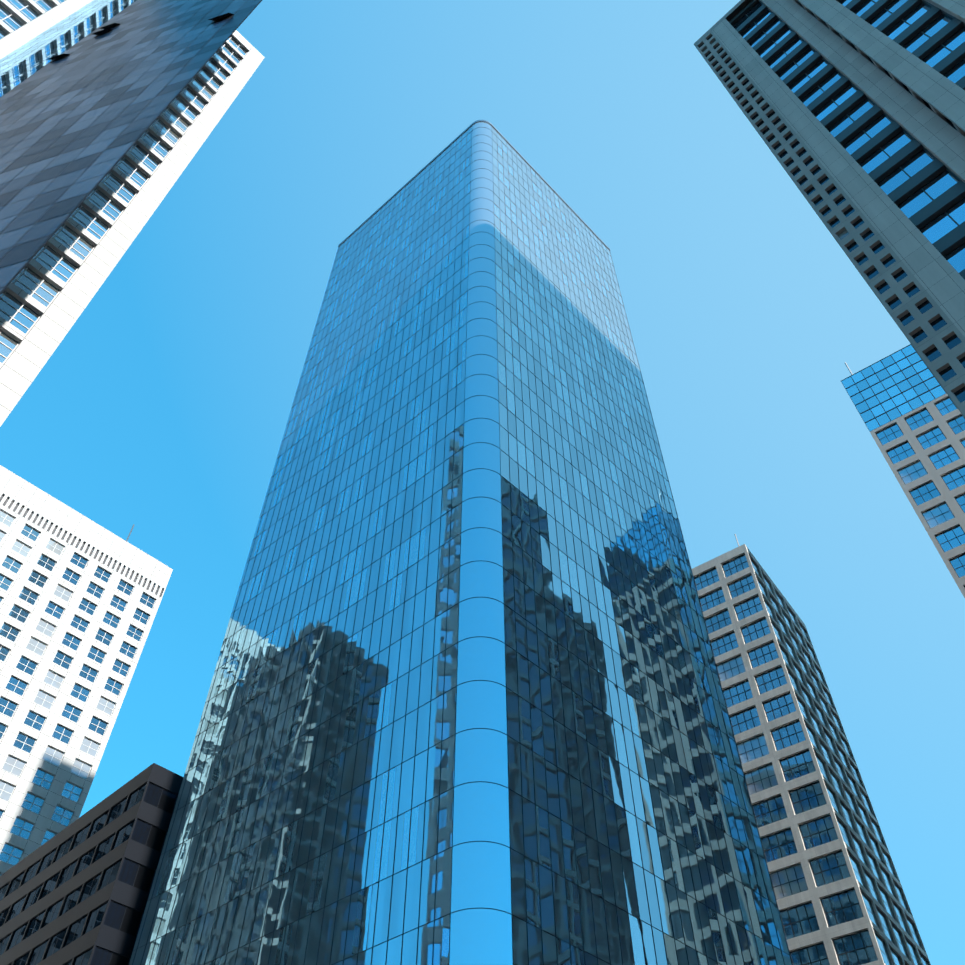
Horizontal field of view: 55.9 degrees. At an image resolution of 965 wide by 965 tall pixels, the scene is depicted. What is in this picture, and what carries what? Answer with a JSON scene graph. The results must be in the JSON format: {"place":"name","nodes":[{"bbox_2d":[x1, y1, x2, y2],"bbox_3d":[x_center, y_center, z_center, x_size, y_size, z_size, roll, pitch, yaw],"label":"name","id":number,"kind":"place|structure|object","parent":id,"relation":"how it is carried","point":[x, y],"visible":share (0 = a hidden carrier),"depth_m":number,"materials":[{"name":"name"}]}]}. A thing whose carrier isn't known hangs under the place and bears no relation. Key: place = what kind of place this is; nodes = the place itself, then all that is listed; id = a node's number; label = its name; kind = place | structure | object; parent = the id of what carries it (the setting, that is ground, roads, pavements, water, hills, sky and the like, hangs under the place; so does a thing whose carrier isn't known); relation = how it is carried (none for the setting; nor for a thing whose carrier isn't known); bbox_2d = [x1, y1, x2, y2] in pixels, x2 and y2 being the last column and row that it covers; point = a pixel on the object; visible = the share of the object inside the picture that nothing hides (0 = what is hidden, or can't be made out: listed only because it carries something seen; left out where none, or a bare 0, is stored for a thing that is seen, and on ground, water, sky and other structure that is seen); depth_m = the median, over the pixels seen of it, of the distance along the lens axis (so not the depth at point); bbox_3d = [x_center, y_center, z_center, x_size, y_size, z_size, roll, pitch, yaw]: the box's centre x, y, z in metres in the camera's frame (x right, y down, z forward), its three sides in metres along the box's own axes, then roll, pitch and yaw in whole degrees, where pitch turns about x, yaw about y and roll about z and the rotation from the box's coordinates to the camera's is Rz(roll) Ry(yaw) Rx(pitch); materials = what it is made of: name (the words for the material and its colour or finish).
{"place":"outdoors","nodes":[
{"label":"outdoors","id":0,"kind":"place"},
{"bbox_2d":[0,465,172,875],"bbox_3d":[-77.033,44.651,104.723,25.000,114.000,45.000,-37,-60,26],"label":"white building","id":1,"kind":"structure","parent":0,"point":[81,595],"depth_m":130.45,"materials":[{"name":"white concrete"}]},
{"bbox_2d":[0,763,182,964],"bbox_3d":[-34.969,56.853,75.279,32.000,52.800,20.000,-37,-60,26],"label":"black building","id":2,"kind":"structure","parent":0,"point":[77,892],"depth_m":81.09,"materials":[{"name":"grey"}]},
{"bbox_2d":[0,0,964,964],"label":"sky","id":3,"kind":"structure","parent":0,"point":[163,410],"materials":[{"name":"blue"}]},
{"bbox_2d":[694,0,964,417],"bbox_3d":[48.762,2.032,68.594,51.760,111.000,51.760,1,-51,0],"label":"skyscraper","id":4,"kind":"structure","parent":0,"point":[869,156],"depth_m":62.68,"materials":[{"name":"grey concrete"}]},
{"label":"ground","id":5,"kind":"structure","parent":0,"visible":0},
{"bbox_2d":[0,0,261,293],"bbox_3d":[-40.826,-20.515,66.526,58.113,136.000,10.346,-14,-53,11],"label":"dark building","id":6,"kind":"structure","parent":5,"relation":"on","point":[90,91],"depth_m":49.68,"materials":[{"name":"grey"}]},
{"bbox_2d":[0,0,264,426],"bbox_3d":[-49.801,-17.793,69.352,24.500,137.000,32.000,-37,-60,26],"label":"white building","id":7,"kind":"structure","parent":5,"relation":"on","point":[48,293],"depth_m":78.76,"materials":[{"name":"white concrete"}]},
{"bbox_2d":[129,126,792,964],"bbox_3d":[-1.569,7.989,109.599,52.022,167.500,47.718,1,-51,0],"label":"tower faces","id":8,"kind":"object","parent":5,"relation":"on","point":[433,816],"visible":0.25,"depth_m":78.55,"materials":[{"name":"blue glass"}]},
{"bbox_2d":[132,120,792,964],"bbox_3d":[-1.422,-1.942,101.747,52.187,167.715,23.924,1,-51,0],"label":"window mullions","id":9,"kind":"object","parent":8,"relation":"attached to","point":[458,610],"visible":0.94,"depth_m":81.65,"materials":[{"name":"metal"}]},
{"bbox_2d":[449,122,512,964],"bbox_3d":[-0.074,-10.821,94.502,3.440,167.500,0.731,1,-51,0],"label":"rounded glass corner","id":10,"kind":"object","parent":8,"relation":"attached to","point":[480,934],"visible":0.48,"depth_m":65.65,"materials":[{"name":"blue glass"}]},
{"bbox_2d":[692,544,930,964],"bbox_3d":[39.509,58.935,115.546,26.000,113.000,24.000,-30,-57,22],"label":"stone building","id":11,"kind":"structure","parent":5,"relation":"on","point":[840,896],"depth_m":120.10,"materials":[{"name":"grey stone"}]},
{"bbox_2d":[126,362,852,546],"bbox_3d":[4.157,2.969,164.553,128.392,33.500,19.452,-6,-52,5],"label":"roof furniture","id":12,"kind":"object","parent":11,"relation":"on","point":[734,534],"visible":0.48,"depth_m":158.13,"materials":[{"name":"silver metal"}]},
{"bbox_2d":[793,0,964,136],"bbox_3d":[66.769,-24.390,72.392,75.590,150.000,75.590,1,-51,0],"label":"building shaft","id":13,"kind":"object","parent":5,"relation":"on","point":[915,48],"visible":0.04,"depth_m":65.80,"materials":[{"name":"grey concrete"}]},
{"bbox_2d":[841,344,964,597],"bbox_3d":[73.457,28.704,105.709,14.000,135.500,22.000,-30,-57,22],"label":"skyscraper","id":14,"kind":"structure","parent":5,"relation":"on","point":[912,417],"depth_m":136.85,"materials":[{"name":"blue glass"}]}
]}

